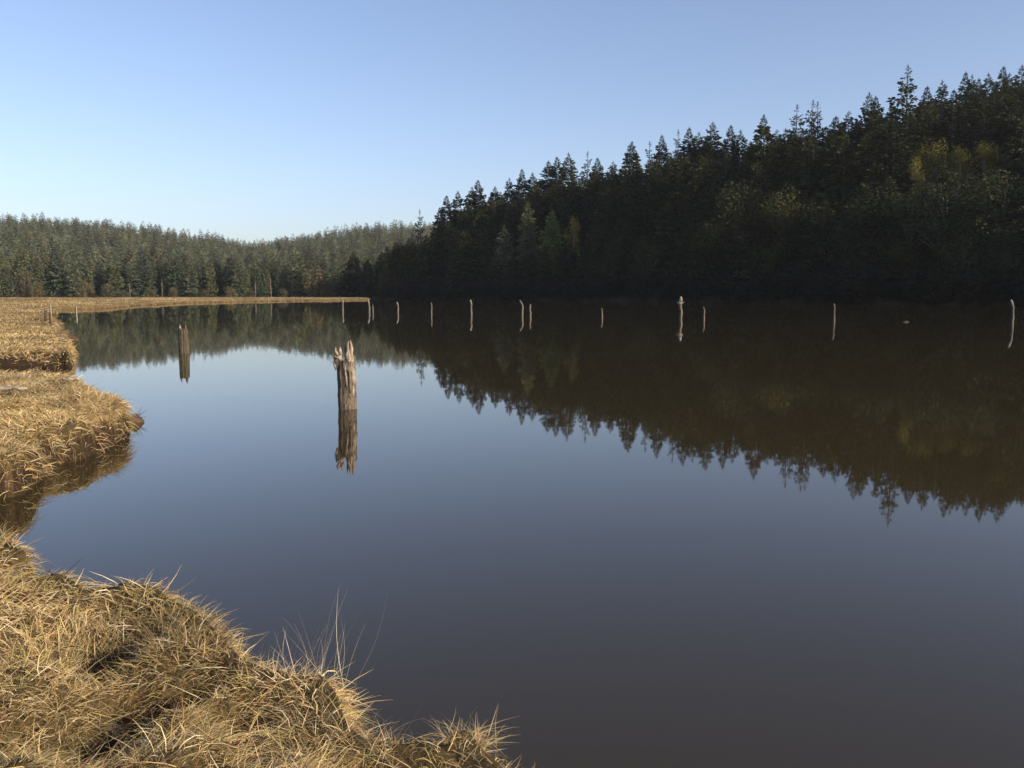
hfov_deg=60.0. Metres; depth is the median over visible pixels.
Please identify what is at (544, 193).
conifer tree
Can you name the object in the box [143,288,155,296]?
shore shrub
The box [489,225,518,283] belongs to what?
conifer tree
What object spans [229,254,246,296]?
conifer tree
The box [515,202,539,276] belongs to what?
conifer tree
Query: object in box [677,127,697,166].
conifer tree
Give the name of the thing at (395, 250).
conifer tree
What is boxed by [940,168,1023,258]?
broadleaf tree
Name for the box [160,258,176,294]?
conifer tree
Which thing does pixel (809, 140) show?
conifer tree
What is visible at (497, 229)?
conifer tree
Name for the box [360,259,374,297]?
conifer tree
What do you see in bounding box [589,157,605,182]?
conifer tree
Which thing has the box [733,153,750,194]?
conifer tree
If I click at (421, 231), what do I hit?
conifer tree
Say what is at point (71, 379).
driftwood log
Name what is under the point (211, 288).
conifer tree
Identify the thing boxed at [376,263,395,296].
conifer tree
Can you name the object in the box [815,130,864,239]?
conifer tree
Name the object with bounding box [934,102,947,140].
conifer tree
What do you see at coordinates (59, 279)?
conifer tree
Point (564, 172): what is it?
conifer tree
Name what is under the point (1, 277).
conifer tree
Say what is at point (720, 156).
conifer tree
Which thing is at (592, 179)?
conifer tree
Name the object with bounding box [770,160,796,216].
conifer tree
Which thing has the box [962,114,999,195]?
conifer tree
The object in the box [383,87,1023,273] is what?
hillside forest
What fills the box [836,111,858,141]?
conifer tree
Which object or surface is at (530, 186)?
conifer tree
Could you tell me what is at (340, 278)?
conifer tree
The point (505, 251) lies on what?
conifer tree
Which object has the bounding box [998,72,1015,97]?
conifer tree
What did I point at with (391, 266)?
conifer tree
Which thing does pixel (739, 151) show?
conifer tree
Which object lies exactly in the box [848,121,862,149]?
conifer tree
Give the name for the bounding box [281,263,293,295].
conifer tree
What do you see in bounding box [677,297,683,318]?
wooden piling
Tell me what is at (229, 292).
shore shrub
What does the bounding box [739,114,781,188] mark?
conifer tree
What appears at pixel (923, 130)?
conifer tree
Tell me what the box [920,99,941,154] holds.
conifer tree
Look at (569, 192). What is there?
conifer tree
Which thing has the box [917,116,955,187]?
conifer tree
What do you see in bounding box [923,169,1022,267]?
broadleaf tree
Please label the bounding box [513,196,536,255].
conifer tree
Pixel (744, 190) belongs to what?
conifer tree
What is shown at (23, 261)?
conifer tree
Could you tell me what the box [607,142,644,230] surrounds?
conifer tree
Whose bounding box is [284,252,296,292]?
conifer tree
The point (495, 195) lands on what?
conifer tree
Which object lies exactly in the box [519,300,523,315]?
wooden piling
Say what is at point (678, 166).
conifer tree
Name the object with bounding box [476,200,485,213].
conifer tree
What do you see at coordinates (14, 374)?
driftwood log
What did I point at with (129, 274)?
conifer tree
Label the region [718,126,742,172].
conifer tree
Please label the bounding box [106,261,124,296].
conifer tree
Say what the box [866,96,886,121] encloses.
conifer tree
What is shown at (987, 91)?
conifer tree
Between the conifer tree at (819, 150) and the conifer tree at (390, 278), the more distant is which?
the conifer tree at (390, 278)
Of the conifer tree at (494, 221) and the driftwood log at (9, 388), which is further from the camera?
the conifer tree at (494, 221)
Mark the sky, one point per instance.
(248, 120)
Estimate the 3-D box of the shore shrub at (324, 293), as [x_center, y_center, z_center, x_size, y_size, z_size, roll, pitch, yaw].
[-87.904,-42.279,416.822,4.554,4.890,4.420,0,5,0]
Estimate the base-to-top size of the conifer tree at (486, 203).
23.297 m
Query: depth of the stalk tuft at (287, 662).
4.24 m
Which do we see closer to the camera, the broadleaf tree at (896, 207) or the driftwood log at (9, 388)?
the driftwood log at (9, 388)
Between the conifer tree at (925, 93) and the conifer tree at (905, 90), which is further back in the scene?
the conifer tree at (925, 93)
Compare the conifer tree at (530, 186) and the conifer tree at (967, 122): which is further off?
the conifer tree at (530, 186)
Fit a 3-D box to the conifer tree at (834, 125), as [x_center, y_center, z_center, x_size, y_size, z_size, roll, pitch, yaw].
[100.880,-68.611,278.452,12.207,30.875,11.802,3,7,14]
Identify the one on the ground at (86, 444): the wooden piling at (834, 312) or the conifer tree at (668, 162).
the conifer tree at (668, 162)
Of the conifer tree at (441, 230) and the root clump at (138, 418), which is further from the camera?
the conifer tree at (441, 230)
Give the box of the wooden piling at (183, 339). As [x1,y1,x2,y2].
[178,323,189,353]
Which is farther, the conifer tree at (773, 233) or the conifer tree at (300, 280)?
the conifer tree at (300, 280)
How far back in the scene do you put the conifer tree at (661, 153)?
321.95 m
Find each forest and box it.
[0,211,434,268]
[0,244,390,295]
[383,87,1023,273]
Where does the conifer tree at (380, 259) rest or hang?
on the ground at (86, 444)
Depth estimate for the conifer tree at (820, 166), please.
250.26 m
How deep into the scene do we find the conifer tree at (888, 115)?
273.33 m
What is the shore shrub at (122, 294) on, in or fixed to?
on the ground at (86, 444)
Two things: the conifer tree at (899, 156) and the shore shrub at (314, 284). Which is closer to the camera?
the conifer tree at (899, 156)
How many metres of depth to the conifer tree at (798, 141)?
278.39 m
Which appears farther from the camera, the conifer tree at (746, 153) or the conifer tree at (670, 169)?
the conifer tree at (670, 169)
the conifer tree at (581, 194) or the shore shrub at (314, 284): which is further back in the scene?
the shore shrub at (314, 284)
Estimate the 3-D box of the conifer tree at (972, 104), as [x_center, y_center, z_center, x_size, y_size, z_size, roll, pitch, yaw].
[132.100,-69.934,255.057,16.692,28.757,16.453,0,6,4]
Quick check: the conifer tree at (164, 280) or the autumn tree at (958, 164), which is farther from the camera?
the conifer tree at (164, 280)
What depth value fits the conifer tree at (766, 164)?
266.87 m
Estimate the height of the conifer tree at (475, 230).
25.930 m
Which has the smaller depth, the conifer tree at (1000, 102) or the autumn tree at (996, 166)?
the autumn tree at (996, 166)
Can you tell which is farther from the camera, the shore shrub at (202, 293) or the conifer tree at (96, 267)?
the conifer tree at (96, 267)
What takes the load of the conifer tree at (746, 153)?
on the ground at (86, 444)
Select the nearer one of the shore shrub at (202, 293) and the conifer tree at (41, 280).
the shore shrub at (202, 293)
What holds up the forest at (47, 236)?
on the ground at (86, 444)
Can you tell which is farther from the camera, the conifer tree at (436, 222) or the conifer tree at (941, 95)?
the conifer tree at (436, 222)
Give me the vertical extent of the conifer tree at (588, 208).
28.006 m
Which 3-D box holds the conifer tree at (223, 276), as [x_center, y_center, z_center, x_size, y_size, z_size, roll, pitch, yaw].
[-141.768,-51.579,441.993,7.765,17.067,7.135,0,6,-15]
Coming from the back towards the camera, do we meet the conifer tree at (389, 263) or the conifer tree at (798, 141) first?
the conifer tree at (389, 263)
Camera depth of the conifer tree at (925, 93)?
283.84 m
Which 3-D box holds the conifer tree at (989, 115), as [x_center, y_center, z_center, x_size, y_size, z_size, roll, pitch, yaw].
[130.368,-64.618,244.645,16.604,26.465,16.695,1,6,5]
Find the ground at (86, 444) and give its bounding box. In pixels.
[0,196,1023,767]
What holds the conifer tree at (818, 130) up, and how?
on the ground at (86, 444)
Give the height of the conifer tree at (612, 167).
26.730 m
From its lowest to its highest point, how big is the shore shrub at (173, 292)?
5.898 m
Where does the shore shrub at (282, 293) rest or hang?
on the ground at (86, 444)
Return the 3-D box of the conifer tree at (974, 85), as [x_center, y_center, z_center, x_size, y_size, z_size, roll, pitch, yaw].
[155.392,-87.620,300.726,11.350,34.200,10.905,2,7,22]
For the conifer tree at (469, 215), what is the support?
on the ground at (86, 444)
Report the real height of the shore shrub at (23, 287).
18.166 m
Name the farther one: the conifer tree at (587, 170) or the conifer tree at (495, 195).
the conifer tree at (495, 195)
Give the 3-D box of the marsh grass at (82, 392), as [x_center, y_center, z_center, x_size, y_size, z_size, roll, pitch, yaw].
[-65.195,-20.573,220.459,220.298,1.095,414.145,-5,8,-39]
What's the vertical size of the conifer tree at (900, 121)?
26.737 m
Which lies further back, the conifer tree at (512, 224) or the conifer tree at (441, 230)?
the conifer tree at (441, 230)
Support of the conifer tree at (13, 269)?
on the ground at (86, 444)
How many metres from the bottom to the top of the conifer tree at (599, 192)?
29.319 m
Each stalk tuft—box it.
[252,629,306,678]
[289,589,387,688]
[405,706,514,757]
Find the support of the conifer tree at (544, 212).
on the ground at (86, 444)
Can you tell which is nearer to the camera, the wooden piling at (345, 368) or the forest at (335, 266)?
the wooden piling at (345, 368)
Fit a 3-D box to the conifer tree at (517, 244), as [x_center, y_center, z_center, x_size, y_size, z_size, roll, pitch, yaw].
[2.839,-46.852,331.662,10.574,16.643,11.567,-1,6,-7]
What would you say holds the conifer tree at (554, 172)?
on the ground at (86, 444)
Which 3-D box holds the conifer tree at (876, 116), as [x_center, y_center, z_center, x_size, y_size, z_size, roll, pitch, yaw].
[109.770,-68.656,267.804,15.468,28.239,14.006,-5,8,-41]
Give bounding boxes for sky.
[0,0,1023,248]
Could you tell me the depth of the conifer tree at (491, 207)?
354.23 m
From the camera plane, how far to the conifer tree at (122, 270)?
435.68 m
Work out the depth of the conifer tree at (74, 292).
411.36 m
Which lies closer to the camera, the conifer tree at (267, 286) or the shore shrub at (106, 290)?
the shore shrub at (106, 290)
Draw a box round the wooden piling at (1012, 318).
[1010,300,1013,323]
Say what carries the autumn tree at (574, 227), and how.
on the ground at (86, 444)
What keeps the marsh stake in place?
on the ground at (86, 444)
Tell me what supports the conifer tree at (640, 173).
on the ground at (86, 444)
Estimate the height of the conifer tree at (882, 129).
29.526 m
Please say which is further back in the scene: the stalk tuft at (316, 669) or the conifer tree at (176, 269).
the conifer tree at (176, 269)
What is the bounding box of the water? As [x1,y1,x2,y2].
[0,298,1023,767]
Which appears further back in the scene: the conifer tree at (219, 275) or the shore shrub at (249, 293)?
the conifer tree at (219, 275)
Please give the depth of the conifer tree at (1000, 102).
261.95 m
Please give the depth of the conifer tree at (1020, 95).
272.56 m
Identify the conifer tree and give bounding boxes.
[0,257,9,295]
[0,264,15,295]
[7,250,21,294]
[13,248,34,292]
[27,266,36,294]
[35,263,47,294]
[41,266,49,288]
[42,261,58,294]
[50,248,69,295]
[64,261,81,295]
[64,270,73,294]
[81,252,99,294]
[93,264,101,292]
[94,260,106,293]
[101,264,117,295]
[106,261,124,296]
[118,268,128,292]
[120,262,134,293]
[130,249,157,296]
[143,266,158,296]
[151,257,163,293]
[158,263,167,292]
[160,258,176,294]
[166,256,185,295]
[177,263,189,294]
[182,255,198,295]
[192,260,204,290]
[197,259,209,290]
[204,260,218,295]
[210,257,225,294]
[219,265,231,295]
[222,256,236,294]
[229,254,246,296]
[239,269,251,296]
[247,260,256,294]
[254,270,264,296]
[260,270,272,295]
[266,252,280,295]
[273,268,285,295]
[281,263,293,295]
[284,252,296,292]
[289,252,309,296]
[321,268,334,296]
[335,274,342,295]
[338,251,367,296]
[357,255,374,293]
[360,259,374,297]
[371,253,398,294]
[374,249,396,292]
[374,251,383,295]
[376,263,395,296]
[389,242,400,263]
[391,242,403,261]
[397,240,417,273]
[400,238,418,258]
[414,210,426,253]
[423,230,446,272]
[430,208,445,235]
[434,222,445,242]
[436,195,454,237]
[446,191,464,227]
[448,213,472,251]
[448,227,480,275]
[460,188,479,218]
[460,203,473,219]
[460,204,478,234]
[463,209,487,264]
[467,180,486,220]
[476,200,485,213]
[476,201,493,219]
[479,205,492,229]
[481,197,504,226]
[483,209,506,262]
[488,187,500,211]
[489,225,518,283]
[491,220,514,267]
[496,197,505,219]
[496,199,520,257]
[497,200,516,226]
[498,244,512,271]
[501,178,516,205]
[510,236,527,272]
[513,169,527,204]
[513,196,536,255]
[513,205,544,267]
[515,195,525,215]
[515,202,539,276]
[521,172,540,202]
[522,181,549,226]
[533,201,543,250]
[535,188,567,256]
[536,212,565,272]
[537,160,559,196]
[538,187,555,220]
[542,181,560,219]
[545,157,567,203]
[545,183,583,254]
[555,153,580,200]
[555,173,583,245]
[561,183,580,200]
[567,175,595,242]
[576,175,607,248]
[578,172,599,230]
[579,152,591,180]
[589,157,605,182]
[590,177,610,236]
[602,171,621,211]
[605,164,617,179]
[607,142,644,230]
[628,165,645,199]
[636,159,660,214]
[639,159,665,242]
[644,141,654,175]
[648,156,662,191]
[651,135,668,176]
[658,156,674,201]
[659,152,675,183]
[666,153,693,189]
[669,152,687,174]
[672,130,684,162]
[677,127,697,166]
[686,133,707,168]
[693,122,722,169]
[705,146,721,168]
[707,164,738,234]
[713,147,733,171]
[713,177,737,245]
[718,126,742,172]
[719,155,741,204]
[727,174,762,243]
[729,129,747,165]
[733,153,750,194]
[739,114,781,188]
[739,142,756,170]
[757,141,784,192]
[759,174,784,236]
[764,189,794,268]
[770,131,786,145]
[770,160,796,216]
[774,162,809,237]
[777,128,796,160]
[781,104,805,159]
[790,128,814,162]
[792,127,821,202]
[792,139,829,204]
[802,99,823,152]
[807,102,826,144]
[814,131,845,207]
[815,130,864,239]
[816,126,827,146]
[820,116,843,146]
[820,130,835,165]
[822,121,850,191]
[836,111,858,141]
[847,159,886,230]
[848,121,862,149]
[850,175,912,268]
[852,91,878,147]
[856,109,888,141]
[857,128,880,183]
[859,115,909,198]
[864,120,887,146]
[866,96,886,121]
[870,125,916,206]
[882,108,895,145]
[886,66,934,180]
[892,110,910,139]
[897,107,922,184]
[907,104,941,193]
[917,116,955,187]
[919,86,936,109]
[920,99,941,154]
[928,98,974,199]
[934,80,951,117]
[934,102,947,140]
[942,108,977,172]
[944,91,961,112]
[947,91,991,168]
[950,98,965,122]
[954,72,971,103]
[960,101,1003,186]
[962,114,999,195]
[966,75,982,102]
[974,78,987,101]
[979,72,998,103]
[986,90,1003,112]
[989,120,1012,182]
[991,66,1013,99]
[992,109,1023,233]
[993,92,1006,116]
[995,120,1023,208]
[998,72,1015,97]
[1005,83,1023,102]
[1010,65,1023,87]
[1013,81,1023,98]
[1014,105,1023,118]
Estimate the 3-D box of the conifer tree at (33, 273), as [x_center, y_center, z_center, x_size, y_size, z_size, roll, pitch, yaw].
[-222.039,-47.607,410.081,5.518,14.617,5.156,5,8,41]
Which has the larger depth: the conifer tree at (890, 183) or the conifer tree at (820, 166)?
the conifer tree at (820, 166)
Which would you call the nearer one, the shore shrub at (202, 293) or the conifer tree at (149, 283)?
the shore shrub at (202, 293)
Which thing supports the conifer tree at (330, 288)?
on the ground at (86, 444)
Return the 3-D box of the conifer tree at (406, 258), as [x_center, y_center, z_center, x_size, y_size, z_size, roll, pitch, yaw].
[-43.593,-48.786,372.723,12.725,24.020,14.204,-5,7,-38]
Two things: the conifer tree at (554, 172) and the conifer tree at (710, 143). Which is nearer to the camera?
the conifer tree at (710, 143)
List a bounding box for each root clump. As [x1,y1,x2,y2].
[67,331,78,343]
[128,407,146,423]
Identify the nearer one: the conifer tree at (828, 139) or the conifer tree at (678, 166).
the conifer tree at (828, 139)
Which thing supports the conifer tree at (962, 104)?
on the ground at (86, 444)
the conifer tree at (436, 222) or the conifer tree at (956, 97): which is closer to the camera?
the conifer tree at (956, 97)
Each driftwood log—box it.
[0,373,31,377]
[0,385,27,390]
[62,377,80,381]
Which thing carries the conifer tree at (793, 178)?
on the ground at (86, 444)
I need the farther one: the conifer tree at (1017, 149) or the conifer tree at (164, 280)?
the conifer tree at (164, 280)
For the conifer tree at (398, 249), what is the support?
on the ground at (86, 444)
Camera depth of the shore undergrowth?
230.60 m
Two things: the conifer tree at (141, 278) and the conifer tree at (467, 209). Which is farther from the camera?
the conifer tree at (141, 278)
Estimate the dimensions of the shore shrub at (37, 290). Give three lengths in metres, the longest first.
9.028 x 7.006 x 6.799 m
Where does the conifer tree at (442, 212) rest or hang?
on the ground at (86, 444)
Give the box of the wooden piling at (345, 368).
[333,341,356,409]
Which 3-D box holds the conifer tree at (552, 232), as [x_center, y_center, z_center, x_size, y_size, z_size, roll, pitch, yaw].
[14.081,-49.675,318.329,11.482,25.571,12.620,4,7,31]
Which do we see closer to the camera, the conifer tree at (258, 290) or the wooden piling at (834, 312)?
the wooden piling at (834, 312)
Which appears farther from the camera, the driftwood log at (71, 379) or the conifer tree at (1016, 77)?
the conifer tree at (1016, 77)
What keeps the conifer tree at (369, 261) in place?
on the ground at (86, 444)
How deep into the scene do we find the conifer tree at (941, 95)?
289.07 m
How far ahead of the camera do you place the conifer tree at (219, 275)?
443.22 m
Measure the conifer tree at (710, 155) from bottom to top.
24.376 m
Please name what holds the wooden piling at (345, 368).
in the water
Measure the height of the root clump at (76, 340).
0.760 m
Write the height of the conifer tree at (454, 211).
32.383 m
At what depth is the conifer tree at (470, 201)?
383.34 m
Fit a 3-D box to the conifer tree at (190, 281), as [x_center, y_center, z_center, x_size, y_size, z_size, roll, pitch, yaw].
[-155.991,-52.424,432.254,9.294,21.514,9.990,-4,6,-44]
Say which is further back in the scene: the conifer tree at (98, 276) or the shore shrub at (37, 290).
the conifer tree at (98, 276)
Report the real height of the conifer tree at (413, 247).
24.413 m
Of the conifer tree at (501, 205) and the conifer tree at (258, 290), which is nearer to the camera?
the conifer tree at (501, 205)
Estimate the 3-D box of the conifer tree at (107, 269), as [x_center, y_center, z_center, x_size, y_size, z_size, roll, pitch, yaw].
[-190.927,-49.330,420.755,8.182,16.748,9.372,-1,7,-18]
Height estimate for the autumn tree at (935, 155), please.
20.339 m
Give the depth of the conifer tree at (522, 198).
355.30 m
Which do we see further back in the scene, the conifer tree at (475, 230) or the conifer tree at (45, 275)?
the conifer tree at (45, 275)
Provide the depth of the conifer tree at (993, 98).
267.30 m
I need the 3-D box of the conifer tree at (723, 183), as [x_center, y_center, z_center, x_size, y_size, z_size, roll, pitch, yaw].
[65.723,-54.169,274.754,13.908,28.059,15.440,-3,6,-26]
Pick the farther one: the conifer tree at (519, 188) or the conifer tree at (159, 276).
the conifer tree at (159, 276)
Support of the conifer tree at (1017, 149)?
on the ground at (86, 444)
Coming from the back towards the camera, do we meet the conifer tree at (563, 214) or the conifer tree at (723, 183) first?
the conifer tree at (563, 214)
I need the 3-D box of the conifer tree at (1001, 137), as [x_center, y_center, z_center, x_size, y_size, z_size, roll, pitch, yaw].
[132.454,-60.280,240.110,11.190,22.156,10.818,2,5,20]
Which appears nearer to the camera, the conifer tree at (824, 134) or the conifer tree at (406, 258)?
the conifer tree at (824, 134)
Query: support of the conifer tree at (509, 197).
on the ground at (86, 444)
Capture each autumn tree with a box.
[563,216,582,264]
[903,154,924,200]
[911,137,966,199]
[939,143,975,199]
[956,138,1003,206]
[982,148,1018,182]
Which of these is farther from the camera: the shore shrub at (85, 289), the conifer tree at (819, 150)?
the shore shrub at (85, 289)
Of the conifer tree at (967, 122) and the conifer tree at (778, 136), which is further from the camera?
the conifer tree at (778, 136)
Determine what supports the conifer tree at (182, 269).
on the ground at (86, 444)
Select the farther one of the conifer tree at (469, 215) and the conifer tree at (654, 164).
the conifer tree at (469, 215)
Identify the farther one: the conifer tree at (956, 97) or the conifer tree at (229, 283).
the conifer tree at (229, 283)
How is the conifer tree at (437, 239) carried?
on the ground at (86, 444)
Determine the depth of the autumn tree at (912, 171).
229.98 m
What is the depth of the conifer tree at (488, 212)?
359.63 m
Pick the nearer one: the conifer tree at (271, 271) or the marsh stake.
the marsh stake
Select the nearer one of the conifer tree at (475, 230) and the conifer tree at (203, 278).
the conifer tree at (475, 230)
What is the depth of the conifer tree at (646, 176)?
307.67 m
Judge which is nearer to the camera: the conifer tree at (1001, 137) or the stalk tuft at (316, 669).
the stalk tuft at (316, 669)
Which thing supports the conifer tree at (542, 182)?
on the ground at (86, 444)
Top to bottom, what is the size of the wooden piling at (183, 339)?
2.181 m
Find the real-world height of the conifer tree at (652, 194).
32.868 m
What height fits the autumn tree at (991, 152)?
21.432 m
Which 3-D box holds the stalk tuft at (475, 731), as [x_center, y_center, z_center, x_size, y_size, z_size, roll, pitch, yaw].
[-0.212,1.450,3.674,0.464,0.170,0.437,1,6,14]
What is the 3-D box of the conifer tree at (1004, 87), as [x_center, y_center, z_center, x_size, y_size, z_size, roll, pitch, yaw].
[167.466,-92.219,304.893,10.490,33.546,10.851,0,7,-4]
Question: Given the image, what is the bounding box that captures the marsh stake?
[44,310,46,321]
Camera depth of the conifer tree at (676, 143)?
318.32 m
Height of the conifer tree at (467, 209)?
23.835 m
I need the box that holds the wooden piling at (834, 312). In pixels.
[833,303,834,321]
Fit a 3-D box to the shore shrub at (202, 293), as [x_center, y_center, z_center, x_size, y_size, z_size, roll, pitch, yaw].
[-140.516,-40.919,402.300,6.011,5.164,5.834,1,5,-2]
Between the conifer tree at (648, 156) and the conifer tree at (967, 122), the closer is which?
the conifer tree at (967, 122)
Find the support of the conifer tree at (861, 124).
on the ground at (86, 444)
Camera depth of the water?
9.31 m
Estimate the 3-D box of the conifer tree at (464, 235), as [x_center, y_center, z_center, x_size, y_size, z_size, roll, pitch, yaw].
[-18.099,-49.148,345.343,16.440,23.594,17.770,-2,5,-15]
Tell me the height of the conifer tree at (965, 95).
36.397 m
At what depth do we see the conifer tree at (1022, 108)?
245.19 m
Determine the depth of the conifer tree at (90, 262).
422.53 m
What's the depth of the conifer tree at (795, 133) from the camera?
286.85 m
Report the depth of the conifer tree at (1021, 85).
286.75 m
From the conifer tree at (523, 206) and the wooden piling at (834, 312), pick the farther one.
the conifer tree at (523, 206)
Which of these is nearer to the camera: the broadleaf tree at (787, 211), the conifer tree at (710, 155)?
the broadleaf tree at (787, 211)
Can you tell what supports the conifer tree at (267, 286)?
on the ground at (86, 444)
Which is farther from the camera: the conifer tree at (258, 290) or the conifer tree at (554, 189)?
the conifer tree at (258, 290)
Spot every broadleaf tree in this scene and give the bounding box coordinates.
[688,177,770,268]
[746,181,821,267]
[871,181,951,264]
[889,160,997,266]
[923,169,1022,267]
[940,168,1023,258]
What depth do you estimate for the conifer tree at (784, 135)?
281.86 m
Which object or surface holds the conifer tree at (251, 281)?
on the ground at (86, 444)
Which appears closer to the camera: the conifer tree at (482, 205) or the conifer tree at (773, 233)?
the conifer tree at (773, 233)
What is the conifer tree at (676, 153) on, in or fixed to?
on the ground at (86, 444)
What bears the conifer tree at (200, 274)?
on the ground at (86, 444)
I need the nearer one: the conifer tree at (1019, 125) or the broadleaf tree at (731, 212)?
the conifer tree at (1019, 125)
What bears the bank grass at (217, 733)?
on the ground at (86, 444)
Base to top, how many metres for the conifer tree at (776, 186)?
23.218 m
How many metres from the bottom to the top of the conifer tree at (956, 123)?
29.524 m
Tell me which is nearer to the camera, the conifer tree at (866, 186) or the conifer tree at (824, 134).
the conifer tree at (866, 186)
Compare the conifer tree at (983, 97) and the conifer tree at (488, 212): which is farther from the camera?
the conifer tree at (488, 212)
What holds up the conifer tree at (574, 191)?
on the ground at (86, 444)
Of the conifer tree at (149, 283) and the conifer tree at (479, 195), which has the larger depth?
the conifer tree at (149, 283)
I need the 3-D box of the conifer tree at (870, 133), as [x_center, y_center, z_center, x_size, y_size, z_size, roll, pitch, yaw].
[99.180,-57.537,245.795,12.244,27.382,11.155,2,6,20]
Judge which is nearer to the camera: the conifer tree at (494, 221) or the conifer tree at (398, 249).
the conifer tree at (494, 221)
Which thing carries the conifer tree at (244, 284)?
on the ground at (86, 444)
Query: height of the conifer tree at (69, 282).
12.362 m
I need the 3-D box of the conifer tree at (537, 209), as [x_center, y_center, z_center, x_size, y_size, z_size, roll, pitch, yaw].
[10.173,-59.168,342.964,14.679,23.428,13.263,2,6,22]
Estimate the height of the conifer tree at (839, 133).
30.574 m
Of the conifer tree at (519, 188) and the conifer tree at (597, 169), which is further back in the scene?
the conifer tree at (519, 188)
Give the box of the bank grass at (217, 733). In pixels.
[0,519,534,767]
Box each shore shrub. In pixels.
[13,264,31,297]
[28,280,44,297]
[78,280,94,296]
[99,284,115,296]
[119,291,128,297]
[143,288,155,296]
[168,288,177,296]
[196,288,209,296]
[224,286,236,296]
[245,290,255,296]
[277,288,288,296]
[303,264,326,296]
[321,290,329,296]
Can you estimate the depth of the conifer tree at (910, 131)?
245.12 m
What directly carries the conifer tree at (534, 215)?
on the ground at (86, 444)
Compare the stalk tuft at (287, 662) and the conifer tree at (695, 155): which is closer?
the stalk tuft at (287, 662)
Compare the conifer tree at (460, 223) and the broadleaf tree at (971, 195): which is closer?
the broadleaf tree at (971, 195)
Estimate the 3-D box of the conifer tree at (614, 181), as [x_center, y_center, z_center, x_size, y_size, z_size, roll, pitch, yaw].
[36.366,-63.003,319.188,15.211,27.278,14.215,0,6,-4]
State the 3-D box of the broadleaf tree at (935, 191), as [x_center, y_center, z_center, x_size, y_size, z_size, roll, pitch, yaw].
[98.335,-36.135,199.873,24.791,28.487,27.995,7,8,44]
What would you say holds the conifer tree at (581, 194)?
on the ground at (86, 444)
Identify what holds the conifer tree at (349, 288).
on the ground at (86, 444)
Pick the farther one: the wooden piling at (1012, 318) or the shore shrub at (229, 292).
the shore shrub at (229, 292)
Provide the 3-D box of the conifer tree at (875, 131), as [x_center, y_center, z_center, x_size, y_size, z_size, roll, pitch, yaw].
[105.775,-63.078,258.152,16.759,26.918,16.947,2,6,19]
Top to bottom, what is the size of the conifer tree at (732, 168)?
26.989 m
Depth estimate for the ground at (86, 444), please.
4.34 m
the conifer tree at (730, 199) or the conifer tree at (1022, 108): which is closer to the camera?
the conifer tree at (1022, 108)
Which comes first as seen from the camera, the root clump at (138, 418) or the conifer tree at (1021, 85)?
the root clump at (138, 418)
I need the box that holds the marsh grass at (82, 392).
[0,297,369,560]
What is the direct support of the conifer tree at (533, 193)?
on the ground at (86, 444)
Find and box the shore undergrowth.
[376,250,1023,304]
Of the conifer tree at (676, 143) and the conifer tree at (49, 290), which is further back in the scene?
the conifer tree at (49, 290)
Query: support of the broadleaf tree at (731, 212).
on the ground at (86, 444)
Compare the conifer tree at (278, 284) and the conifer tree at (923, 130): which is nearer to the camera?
the conifer tree at (923, 130)
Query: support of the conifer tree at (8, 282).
on the ground at (86, 444)
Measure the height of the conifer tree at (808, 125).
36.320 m
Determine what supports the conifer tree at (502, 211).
on the ground at (86, 444)

